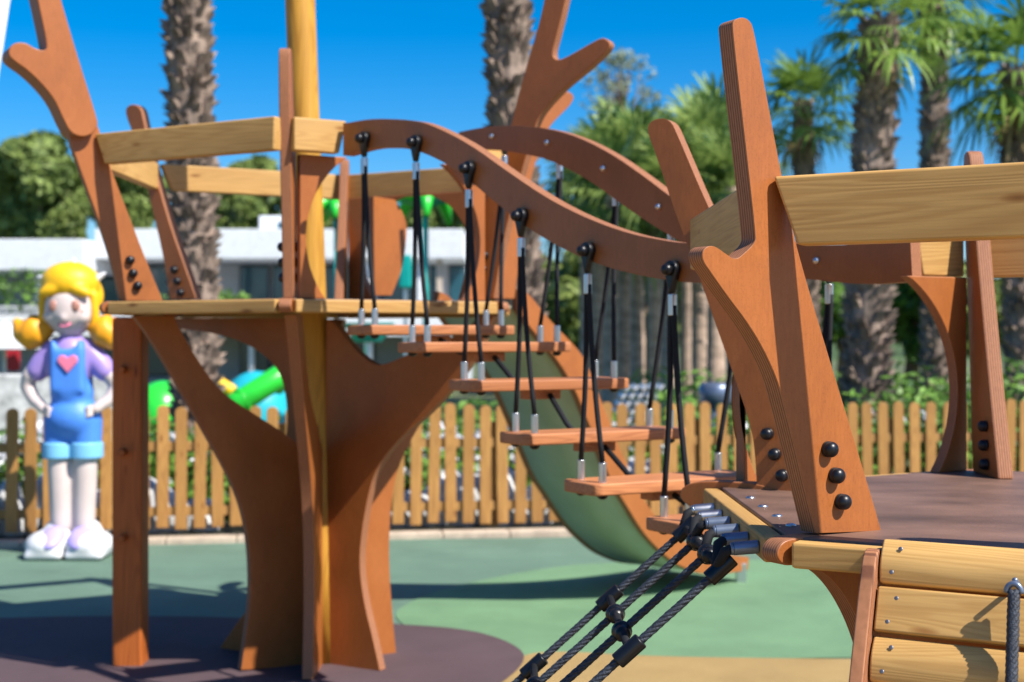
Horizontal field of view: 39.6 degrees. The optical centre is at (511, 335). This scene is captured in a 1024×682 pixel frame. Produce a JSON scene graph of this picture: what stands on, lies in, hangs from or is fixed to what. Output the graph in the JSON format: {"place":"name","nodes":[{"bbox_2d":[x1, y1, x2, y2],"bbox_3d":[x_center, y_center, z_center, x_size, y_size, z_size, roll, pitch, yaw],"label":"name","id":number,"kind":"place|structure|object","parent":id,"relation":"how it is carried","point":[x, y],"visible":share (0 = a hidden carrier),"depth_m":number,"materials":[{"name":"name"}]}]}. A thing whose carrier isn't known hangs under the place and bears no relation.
{"place":"outdoors","nodes":[
{"label":"outdoors","id":0,"kind":"place"},
{"bbox_2d":[0,374,111,436],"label":"stone wall","id":1,"kind":"structure","parent":0,"point":[12,395],"depth_m":18.95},
{"bbox_2d":[149,381,173,439],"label":"green dome","id":2,"kind":"structure","parent":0,"point":[159,395],"depth_m":17.68,"materials":[{"name":"plastic"}]},
{"bbox_2d":[0,515,563,539],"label":"planting bed","id":3,"kind":"object","parent":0,"point":[227,529],"depth_m":10.82,"materials":[{"name":"concrete"}]},
{"bbox_2d":[0,480,23,534],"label":"garden rock","id":4,"kind":"object","parent":3,"relation":"on","point":[2,496],"visible":0.18,"depth_m":10.47,"materials":[{"name":"stone"}]},
{"bbox_2d":[2,498,28,535],"bbox_3d":[-3.677,1.369,10.553,0.222,0.375,0.245,0,0,-30],"label":"garden rock","id":5,"kind":"object","parent":3,"relation":"on","point":[20,521],"visible":0.27,"depth_m":10.46,"materials":[{"name":"stone"}]},
{"bbox_2d":[0,427,42,495],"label":"shrub","id":6,"kind":"object","parent":3,"relation":"on","point":[21,471],"visible":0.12,"depth_m":11.18,"materials":[{"name":"green plant"}]},
{"bbox_2d":[37,472,42,508],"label":"garden rock","id":7,"kind":"object","parent":3,"relation":"on","point":[40,492],"visible":0.06,"depth_m":10.54,"materials":[{"name":"stone"}]},
{"bbox_2d":[0,418,99,496],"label":"shrub","id":8,"kind":"object","parent":3,"relation":"on","point":[39,427],"visible":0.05,"depth_m":11.28,"materials":[{"name":"green plant"}]},
{"bbox_2d":[1,436,171,489],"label":"shrub","id":9,"kind":"object","parent":3,"relation":"on","point":[39,469],"visible":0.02,"depth_m":11.08,"materials":[{"name":"green plant"}]},
{"bbox_2d":[97,417,192,488],"bbox_3d":[-3.090,1.102,11.571,1.033,0.931,1.104,0,0,0],"label":"shrub","id":10,"kind":"object","parent":3,"relation":"on","point":[153,436],"visible":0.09,"depth_m":11.32,"materials":[{"name":"green plant"}]},
{"bbox_2d":[149,477,174,532],"bbox_3d":[-2.718,1.326,10.794,0.396,0.522,0.437,0,0,-33],"label":"garden rock","id":11,"kind":"object","parent":3,"relation":"on","point":[152,491],"visible":0.2,"depth_m":10.63,"materials":[{"name":"stone"}]},
{"bbox_2d":[162,504,191,531],"bbox_3d":[-2.546,1.388,10.797,0.356,0.312,0.392,0,0,14],"label":"garden rock","id":12,"kind":"object","parent":3,"relation":"on","point":[171,524],"visible":0.15,"depth_m":10.63,"materials":[{"name":"stone"}]},
{"bbox_2d":[149,419,229,521],"bbox_3d":[-2.608,1.116,11.528,1.222,0.896,1.135,0,0,0],"label":"shrub","id":13,"kind":"object","parent":3,"relation":"on","point":[190,492],"visible":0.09,"depth_m":11.39,"materials":[{"name":"green plant"}]},
{"bbox_2d":[154,426,229,515],"bbox_3d":[-2.338,1.133,11.650,1.270,0.863,1.056,0,0,0],"label":"shrub","id":14,"kind":"object","parent":3,"relation":"on","point":[189,463],"visible":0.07,"depth_m":11.41,"materials":[{"name":"green plant"}]},
{"bbox_2d":[158,0,226,471],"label":"palm tree","id":15,"kind":"object","parent":3,"relation":"on","point":[188,38],"visible":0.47,"depth_m":12.83,"materials":[{"name":"brown plant"}]},
{"bbox_2d":[187,498,219,530],"bbox_3d":[-2.358,1.379,10.780,0.306,0.344,0.278,0,0,-8],"label":"garden rock","id":16,"kind":"object","parent":3,"relation":"on","point":[208,523],"visible":0.27,"depth_m":10.68,"materials":[{"name":"stone"}]},
{"bbox_2d":[390,512,418,526],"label":"garden rock","id":17,"kind":"object","parent":3,"relation":"on","point":[406,518],"visible":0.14,"depth_m":10.88,"materials":[{"name":"stone"}]},
{"bbox_2d":[404,420,457,490],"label":"shrub","id":18,"kind":"object","parent":3,"relation":"on","point":[425,459],"visible":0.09,"depth_m":11.32,"materials":[{"name":"green plant"}]},
{"bbox_2d":[419,511,442,525],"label":"garden rock","id":19,"kind":"object","parent":3,"relation":"on","point":[424,518],"visible":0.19,"depth_m":10.95,"materials":[{"name":"stone"}]},
{"bbox_2d":[439,469,462,500],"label":"garden rock","id":20,"kind":"object","parent":3,"relation":"on","point":[459,480],"visible":0.2,"depth_m":11.02,"materials":[{"name":"stone"}]},
{"bbox_2d":[404,422,514,489],"bbox_3d":[-0.537,1.099,11.863,1.301,0.811,1.155,0,0,0],"label":"shrub","id":21,"kind":"object","parent":3,"relation":"on","point":[426,452],"visible":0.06,"depth_m":11.51,"materials":[{"name":"green plant"}]},
{"bbox_2d":[449,488,479,525],"bbox_3d":[-0.341,1.353,11.116,0.368,0.432,0.334,0,0,-43],"label":"garden rock","id":22,"kind":"object","parent":3,"relation":"on","point":[458,522],"visible":0.16,"depth_m":10.97,"materials":[{"name":"stone"}]},
{"bbox_2d":[462,471,487,524],"bbox_3d":[-0.279,1.322,11.116,0.358,0.538,0.325,0,0,41],"label":"garden rock","id":23,"kind":"object","parent":3,"relation":"on","point":[476,491],"visible":0.16,"depth_m":11.00,"materials":[{"name":"stone"}]},
{"bbox_2d":[427,429,530,487],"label":"shrub","id":24,"kind":"object","parent":3,"relation":"on","point":[459,464],"visible":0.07,"depth_m":11.53,"materials":[{"name":"green plant"}]},
{"bbox_2d":[475,467,514,525],"bbox_3d":[-0.140,1.294,11.100,0.381,0.631,0.420,0,0,-41],"label":"garden rock","id":25,"kind":"object","parent":3,"relation":"on","point":[511,484],"visible":0.23,"depth_m":10.98,"materials":[{"name":"stone"}]},
{"bbox_2d":[0,399,1023,532],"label":"picket fence","id":26,"kind":"object","parent":3,"relation":"on","point":[494,504],"visible":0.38,"depth_m":10.81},
{"bbox_2d":[478,0,548,460],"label":"palm tree","id":27,"kind":"object","parent":3,"relation":"on","point":[507,35],"visible":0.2,"depth_m":12.83,"materials":[{"name":"brown plant"}]},
{"bbox_2d":[526,485,552,524],"bbox_3d":[0.200,1.339,11.120,0.241,0.477,0.266,0,0,16],"label":"garden rock","id":28,"kind":"object","parent":3,"relation":"on","point":[545,511],"visible":0.2,"depth_m":11.04,"materials":[{"name":"stone"}]},
{"bbox_2d":[612,383,638,426],"bbox_3d":[0.844,0.984,13.730,0.730,1.022,0.710,0,0,0],"label":"sun lounger","id":29,"kind":"object","parent":3,"relation":"on","point":[629,394],"visible":0.16,"depth_m":13.63,"materials":[{"name":"white plastic"}]},
{"bbox_2d":[613,383,646,423],"bbox_3d":[0.930,0.984,13.780,0.730,1.022,0.710,0,0,0],"label":"sun lounger","id":30,"kind":"object","parent":3,"relation":"on","point":[634,402],"visible":0.19,"depth_m":13.65,"materials":[{"name":"white plastic"}]},
{"bbox_2d":[612,410,682,472],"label":"shrub","id":31,"kind":"object","parent":3,"relation":"on","point":[630,453],"visible":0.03,"depth_m":11.90,"materials":[{"name":"green plant"}]},
{"bbox_2d":[628,390,747,471],"bbox_3d":[1.377,1.001,12.161,1.267,1.080,1.079,0,0,18],"label":"shrub","id":32,"kind":"object","parent":3,"relation":"on","point":[713,446],"visible":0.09,"depth_m":12.02,"materials":[{"name":"green plant"}]},
{"bbox_2d":[660,397,749,469],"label":"shrub","id":33,"kind":"object","parent":3,"relation":"on","point":[713,428],"visible":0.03,"depth_m":12.60,"materials":[{"name":"green plant"}]},
{"bbox_2d":[698,382,731,444],"bbox_3d":[1.890,0.970,13.200,0.320,1.060,0.320,0,0,0],"label":"grey tub","id":34,"kind":"object","parent":3,"relation":"on","point":[712,394],"visible":0.35,"depth_m":13.08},
{"bbox_2d":[749,392,908,469],"bbox_3d":[2.856,0.998,12.514,1.430,1.014,1.014,0,0,0],"label":"shrub","id":35,"kind":"object","parent":3,"relation":"on","point":[874,446],"visible":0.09,"depth_m":12.44,"materials":[{"name":"green plant"}]},
{"bbox_2d":[806,0,966,474],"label":"palm tree","id":36,"kind":"object","parent":3,"relation":"on","point":[869,316],"visible":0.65,"depth_m":13.34,"materials":[{"name":"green plant"}]},
{"bbox_2d":[841,387,938,474],"bbox_3d":[3.255,0.982,12.574,1.340,1.044,1.033,0,0,0],"label":"shrub","id":37,"kind":"object","parent":3,"relation":"on","point":[864,391],"visible":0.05,"depth_m":12.52,"materials":[{"name":"green plant"}]},
{"bbox_2d":[872,359,1018,472],"bbox_3d":[3.816,0.866,12.753,1.430,1.322,1.130,0,0,0],"label":"shrub","id":38,"kind":"object","parent":3,"relation":"on","point":[922,403],"visible":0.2,"depth_m":12.58,"materials":[{"name":"green plant"}]},
{"bbox_2d":[920,382,1023,471],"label":"shrub","id":39,"kind":"object","parent":3,"relation":"on","point":[969,457],"visible":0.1,"depth_m":12.56,"materials":[{"name":"green plant"}]},
{"bbox_2d":[967,400,1019,470],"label":"shrub","id":40,"kind":"object","parent":3,"relation":"on","point":[1016,452],"visible":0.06,"depth_m":12.59,"materials":[{"name":"green plant"}]},
{"bbox_2d":[345,323,394,359],"bbox_3d":[-1.915,0.666,19.000,0.702,1.668,0.702,0,0,0],"label":"teal basin","id":41,"kind":"object","parent":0,"point":[368,340],"visible":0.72,"depth_m":18.87,"materials":[{"name":"plastic"}]},
{"bbox_2d":[0,537,850,658],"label":"playground surface","id":42,"kind":"object","parent":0,"point":[203,580],"depth_m":8.99,"materials":[{"name":"teal rubber"}]},
{"bbox_2d":[0,0,9,63],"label":"white pole","id":43,"kind":"object","parent":42,"relation":"on","point":[4,7],"depth_m":9.87,"materials":[{"name":"metal"}]},
{"bbox_2d":[12,258,112,559],"bbox_3d":[-3.005,0.492,9.636,0.774,2.035,0.427,0,0,0],"label":"girl statue","id":44,"kind":"object","parent":42,"relation":"on","point":[70,361],"visible":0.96,"depth_m":9.57,"materials":[{"name":"blue plastic"}]},
{"bbox_2d":[0,616,523,681],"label":"purple surface","id":45,"kind":"object","parent":42,"relation":"on","point":[79,649],"visible":0.83,"depth_m":6.59,"materials":[{"name":"rubber"}]},
{"bbox_2d":[2,0,613,678],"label":"play tower","id":46,"kind":"structure","parent":45,"relation":"on","point":[312,488],"depth_m":6.34,"materials":[{"name":"brown wood"}]},
{"bbox_2d":[343,119,921,534],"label":"rope bridge","id":47,"kind":"structure","parent":46,"relation":"hanging from","point":[524,202],"depth_m":4.88,"materials":[{"name":"orange wood"}]},
{"bbox_2d":[396,560,852,657],"bbox_3d":[2.406,1.496,8.126,6.059,0.001,3.105,0,0,0],"label":"light green surface","id":48,"kind":"object","parent":42,"relation":"on","point":[769,610],"visible":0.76,"depth_m":7.68,"materials":[{"name":"rubber"}]},
{"bbox_2d":[368,196,748,581],"bbox_3d":[0.361,0.402,7.905,0.635,2.196,2.579,0,0,42],"label":"playground slide","id":49,"kind":"object","parent":48,"relation":"on","point":[613,528],"visible":0.69,"depth_m":7.75,"materials":[{"name":"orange plastic"}]},
{"bbox_2d":[502,652,850,681],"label":"tan surface","id":50,"kind":"object","parent":42,"relation":"on","point":[640,668],"visible":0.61,"depth_m":6.35,"materials":[{"name":"rubber"}]},
{"bbox_2d":[648,18,1023,651],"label":"play tower","id":51,"kind":"structure","parent":50,"relation":"on","point":[817,502],"depth_m":2.92,"materials":[{"name":"brown wood"}]},
{"bbox_2d":[512,503,758,681],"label":"climbing net","id":52,"kind":"object","parent":51,"relation":"attached to","point":[727,543],"visible":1,"depth_m":3.22,"materials":[{"name":"black fabric"}]},
{"bbox_2d":[849,539,1023,681],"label":"climbing ramp","id":53,"kind":"structure","parent":50,"relation":"on","point":[951,616],"depth_m":2.65,"materials":[{"name":"brown wood"}]},
{"bbox_2d":[1003,577,1023,681],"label":"climbing rope","id":54,"kind":"object","parent":53,"relation":"hanging from","point":[1012,637],"visible":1,"depth_m":2.53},
{"bbox_2d":[0,361,1004,479],"bbox_3d":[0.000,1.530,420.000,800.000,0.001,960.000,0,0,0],"label":"ground","id":55,"kind":"structure","parent":0,"point":[456,396],"depth_m":36.76,"materials":[{"name":"soil"}]},
{"bbox_2d":[6,350,19,373],"bbox_3d":[-8.780,0.880,25.015,0.260,1.240,0.070,0,0,0],"label":"red board","id":56,"kind":"object","parent":55,"relation":"on","point":[12,360],"visible":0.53,"depth_m":24.98,"materials":[{"name":"paint"}]},
{"bbox_2d":[0,320,51,373],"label":"parasol","id":57,"kind":"object","parent":55,"relation":"on","point":[8,340],"visible":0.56,"depth_m":23.45,"materials":[{"name":"white fabric"}]},
{"bbox_2d":[0,129,94,238],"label":"pine tree","id":58,"kind":"object","parent":55,"relation":"on","point":[40,179],"visible":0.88,"depth_m":68.46,"materials":[{"name":"green plant"}]},
{"bbox_2d":[45,200,89,239],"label":"tree","id":59,"kind":"object","parent":55,"relation":"on","point":[68,220],"visible":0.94,"depth_m":61.19,"materials":[{"name":"green plant"}]},
{"bbox_2d":[89,175,169,228],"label":"pine tree","id":60,"kind":"object","parent":55,"relation":"on","point":[136,201],"visible":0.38,"depth_m":71.08,"materials":[{"name":"green plant"}]},
{"bbox_2d":[154,174,229,228],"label":"pine tree","id":61,"kind":"object","parent":55,"relation":"on","point":[221,210],"visible":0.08,"depth_m":73.94,"materials":[{"name":"green plant"}]},
{"bbox_2d":[0,216,471,383],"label":"white building","id":62,"kind":"structure","parent":55,"relation":"on","point":[250,266],"depth_m":41.06,"materials":[{"name":"paint"}]},
{"bbox_2d":[0,267,44,311],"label":"balcony shrub","id":63,"kind":"object","parent":62,"relation":"on","point":[28,276],"visible":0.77,"depth_m":37.93,"materials":[{"name":"green plant"}]},
{"bbox_2d":[100,277,120,315],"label":"window","id":64,"kind":"structure","parent":62,"relation":"in","point":[107,283],"depth_m":43.06,"materials":[{"name":"grey glass"}]},
{"bbox_2d":[148,265,168,299],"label":"window","id":65,"kind":"structure","parent":62,"relation":"in","point":[157,272],"depth_m":43.06,"materials":[{"name":"grey glass"}]},
{"bbox_2d":[149,342,168,375],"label":"window","id":66,"kind":"structure","parent":62,"relation":"in","point":[156,367],"depth_m":43.06,"materials":[{"name":"grey glass"}]},
{"bbox_2d":[161,288,250,299],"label":"balcony shrub","id":67,"kind":"object","parent":62,"relation":"on","point":[222,296],"visible":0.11,"depth_m":38.92,"materials":[{"name":"green plant"}]},
{"bbox_2d":[240,265,269,298],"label":"window","id":68,"kind":"structure","parent":62,"relation":"in","point":[254,279],"depth_m":43.06,"materials":[{"name":"blue glass"}]},
{"bbox_2d":[240,341,269,374],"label":"window","id":69,"kind":"structure","parent":62,"relation":"in","point":[262,364],"depth_m":43.06,"materials":[{"name":"grey glass"}]},
{"bbox_2d":[272,265,282,297],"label":"window","id":70,"kind":"structure","parent":62,"relation":"in","point":[277,286],"depth_m":43.06,"materials":[{"name":"blue glass"}]},
{"bbox_2d":[325,265,348,298],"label":"window","id":71,"kind":"structure","parent":62,"relation":"in","point":[329,269],"depth_m":43.06,"materials":[{"name":"blue glass"}]},
{"bbox_2d":[380,278,416,299],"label":"window","id":72,"kind":"structure","parent":62,"relation":"in","point":[398,293],"depth_m":43.06,"materials":[{"name":"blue glass"}]},
{"bbox_2d":[430,265,435,299],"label":"window","id":73,"kind":"structure","parent":62,"relation":"in","point":[432,267],"depth_m":43.06,"materials":[{"name":"blue glass"}]},
{"bbox_2d":[449,265,464,300],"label":"window","id":74,"kind":"structure","parent":62,"relation":"in","point":[456,272],"depth_m":43.06,"materials":[{"name":"blue glass"}]},
{"bbox_2d":[215,195,259,228],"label":"tree","id":75,"kind":"object","parent":55,"relation":"on","point":[242,206],"visible":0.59,"depth_m":61.67,"materials":[{"name":"green plant"}]},
{"bbox_2d":[220,153,280,228],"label":"pine tree","id":76,"kind":"object","parent":55,"relation":"on","point":[267,204],"visible":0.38,"depth_m":70.91,"materials":[{"name":"green plant"}]},
{"bbox_2d":[219,366,284,410],"bbox_3d":[-2.974,0.822,18.450,1.845,1.356,0.860,0,0,-37],"label":"water slide","id":77,"kind":"object","parent":55,"relation":"on","point":[259,389],"visible":0.37,"depth_m":17.90,"materials":[{"name":"green plastic"}]},
{"bbox_2d":[231,371,286,422],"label":"turquoise dome","id":78,"kind":"structure","parent":55,"relation":"on","point":[278,402],"depth_m":19.71,"materials":[{"name":"plastic"}]},
{"bbox_2d":[0,528,572,547],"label":"kerb","id":79,"kind":"structure","parent":55,"relation":"on","point":[393,535],"depth_m":10.48,"materials":[{"name":"concrete"}]},
{"bbox_2d":[323,199,339,318],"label":"plastic palm","id":80,"kind":"object","parent":55,"relation":"on","point":[330,207],"visible":0.34,"depth_m":24.95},
{"bbox_2d":[399,255,411,355],"bbox_3d":[-1.654,0.127,22.035,0.200,2.746,0.150,0,0,0],"label":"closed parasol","id":81,"kind":"object","parent":55,"relation":"on","point":[405,279],"visible":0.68,"depth_m":21.96,"materials":[{"name":"teal fabric"}]},
{"bbox_2d":[396,195,451,422],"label":"plastic palm","id":82,"kind":"object","parent":55,"relation":"on","point":[428,203],"visible":0.38,"depth_m":23.95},
{"bbox_2d":[406,206,465,233],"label":"pine tree","id":83,"kind":"object","parent":55,"relation":"on","point":[436,220],"visible":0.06,"depth_m":68.40,"materials":[{"name":"green plant"}]},
{"bbox_2d":[422,395,497,454],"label":"hedge","id":84,"kind":"object","parent":55,"relation":"on","point":[459,428],"visible":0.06,"depth_m":16.35,"materials":[{"name":"green plant"}]},
{"bbox_2d":[542,250,579,350],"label":"leafy tree","id":85,"kind":"object","parent":55,"relation":"on","point":[569,298],"visible":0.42,"depth_m":35.02,"materials":[{"name":"green plant"}]},
{"bbox_2d":[543,103,622,401],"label":"palm tree","id":86,"kind":"object","parent":55,"relation":"on","point":[597,288],"visible":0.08,"depth_m":29.85,"materials":[{"name":"green plant"}]},
{"bbox_2d":[541,125,660,407],"bbox_3d":[1.730,-1.092,24.908,2.995,5.248,2.767,0,0,0],"label":"palm tree","id":87,"kind":"object","parent":55,"relation":"on","point":[609,396],"visible":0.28,"depth_m":24.87,"materials":[{"name":"green plant"}]},
{"bbox_2d":[574,93,660,405],"bbox_3d":[2.390,-1.911,31.007,2.827,6.883,2.581,0,0,0],"label":"palm tree","id":88,"kind":"object","parent":55,"relation":"on","point":[624,332],"visible":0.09,"depth_m":30.86,"materials":[{"name":"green plant"}]},
{"bbox_2d":[563,101,674,416],"bbox_3d":[2.318,-1.429,26.487,2.945,5.921,2.984,0,0,0],"label":"palm tree","id":89,"kind":"object","parent":55,"relation":"on","point":[637,333],"visible":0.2,"depth_m":26.37,"materials":[{"name":"green plant"}]},
{"bbox_2d":[578,47,661,132],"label":"leafy tree","id":90,"kind":"object","parent":55,"relation":"on","point":[620,86],"visible":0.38,"depth_m":45.73,"materials":[{"name":"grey plant"}]},
{"bbox_2d":[580,99,672,409],"bbox_3d":[2.878,-1.611,29.049,2.865,6.284,2.794,0,0,-17],"label":"palm tree","id":91,"kind":"object","parent":55,"relation":"on","point":[653,311],"visible":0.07,"depth_m":28.86,"materials":[{"name":"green plant"}]},
{"bbox_2d":[598,117,728,425],"bbox_3d":[2.574,-1.078,23.859,2.628,5.219,2.564,0,0,38],"label":"palm tree","id":92,"kind":"object","parent":55,"relation":"on","point":[651,164],"visible":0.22,"depth_m":23.77,"materials":[{"name":"green plant"}]},
{"bbox_2d":[639,84,729,407],"bbox_3d":[3.444,-1.521,25.517,2.565,6.106,2.602,0,0,33],"label":"palm tree","id":93,"kind":"object","parent":55,"relation":"on","point":[712,118],"visible":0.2,"depth_m":25.36,"materials":[{"name":"green plant"}]},
{"bbox_2d":[638,112,735,381],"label":"palm tree","id":94,"kind":"object","parent":55,"relation":"on","point":[715,357],"visible":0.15,"depth_m":23.86,"materials":[{"name":"green plant"}]},
{"bbox_2d":[677,282,725,357],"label":"leafy tree","id":95,"kind":"object","parent":55,"relation":"on","point":[679,305],"visible":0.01,"depth_m":35.69,"materials":[{"name":"brown plant"}]},
{"bbox_2d":[661,121,795,414],"bbox_3d":[3.533,-1.046,22.993,2.545,5.156,2.743,0,0,0],"label":"palm tree","id":96,"kind":"object","parent":55,"relation":"on","point":[718,154],"visible":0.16,"depth_m":22.70,"materials":[{"name":"green plant"}]},
{"bbox_2d":[675,71,783,380],"bbox_3d":[3.978,-1.866,28.038,2.789,6.793,3.046,0,0,-38],"label":"palm tree","id":97,"kind":"object","parent":55,"relation":"on","point":[716,93],"visible":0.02,"depth_m":27.61,"materials":[{"name":"green plant"}]},
{"bbox_2d":[763,42,856,329],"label":"palm tree","id":98,"kind":"object","parent":55,"relation":"on","point":[802,146],"visible":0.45,"depth_m":20.84,"materials":[{"name":"green plant"}]},
{"bbox_2d":[615,358,1023,470],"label":"hedge","id":99,"kind":"object","parent":55,"relation":"on","point":[690,398],"visible":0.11,"depth_m":15.43,"materials":[{"name":"green plant"}]},
{"bbox_2d":[818,280,845,389],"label":"leafy tree","id":100,"kind":"object","parent":55,"relation":"on","point":[838,333],"visible":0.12,"depth_m":35.08,"materials":[{"name":"green plant"}]},
{"bbox_2d":[890,283,921,392],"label":"leafy tree","id":101,"kind":"object","parent":55,"relation":"on","point":[907,299],"visible":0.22,"depth_m":37.66,"materials":[{"name":"green plant"}]},
{"bbox_2d":[876,0,997,421],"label":"palm tree","id":102,"kind":"object","parent":55,"relation":"on","point":[932,113],"visible":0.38,"depth_m":18.85,"materials":[{"name":"green plant"}]},
{"bbox_2d":[920,259,1004,357],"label":"leafy tree","id":103,"kind":"object","parent":55,"relation":"on","point":[999,296],"visible":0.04,"depth_m":35.48,"materials":[{"name":"green plant"}]},
{"bbox_2d":[917,0,1023,399],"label":"palm tree","id":104,"kind":"object","parent":55,"relation":"on","point":[1007,119],"visible":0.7,"depth_m":16.84,"materials":[{"name":"green plant"}]},
{"bbox_2d":[0,0,1023,260],"label":"sky","id":105,"kind":"structure","parent":0,"point":[415,60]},
{"bbox_2d":[538,134,595,372],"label":"palm tree","id":106,"kind":"object","parent":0,"point":[581,343],"visible":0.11,"depth_m":29.89,"materials":[{"name":"green plant"}]},
{"bbox_2d":[644,276,646,390],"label":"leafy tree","id":107,"kind":"object","parent":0,"point":[645,309],"visible":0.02,"depth_m":37.26,"materials":[{"name":"brown plant"}]},
{"bbox_2d":[680,141,711,403],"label":"palm tree","id":108,"kind":"object","parent":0,"point":[685,343],"visible":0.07,"depth_m":29.85,"materials":[{"name":"brown plant"}]},
{"bbox_2d":[678,317,1004,360],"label":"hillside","id":109,"kind":"structure","parent":0,"point":[898,351],"depth_m":89.39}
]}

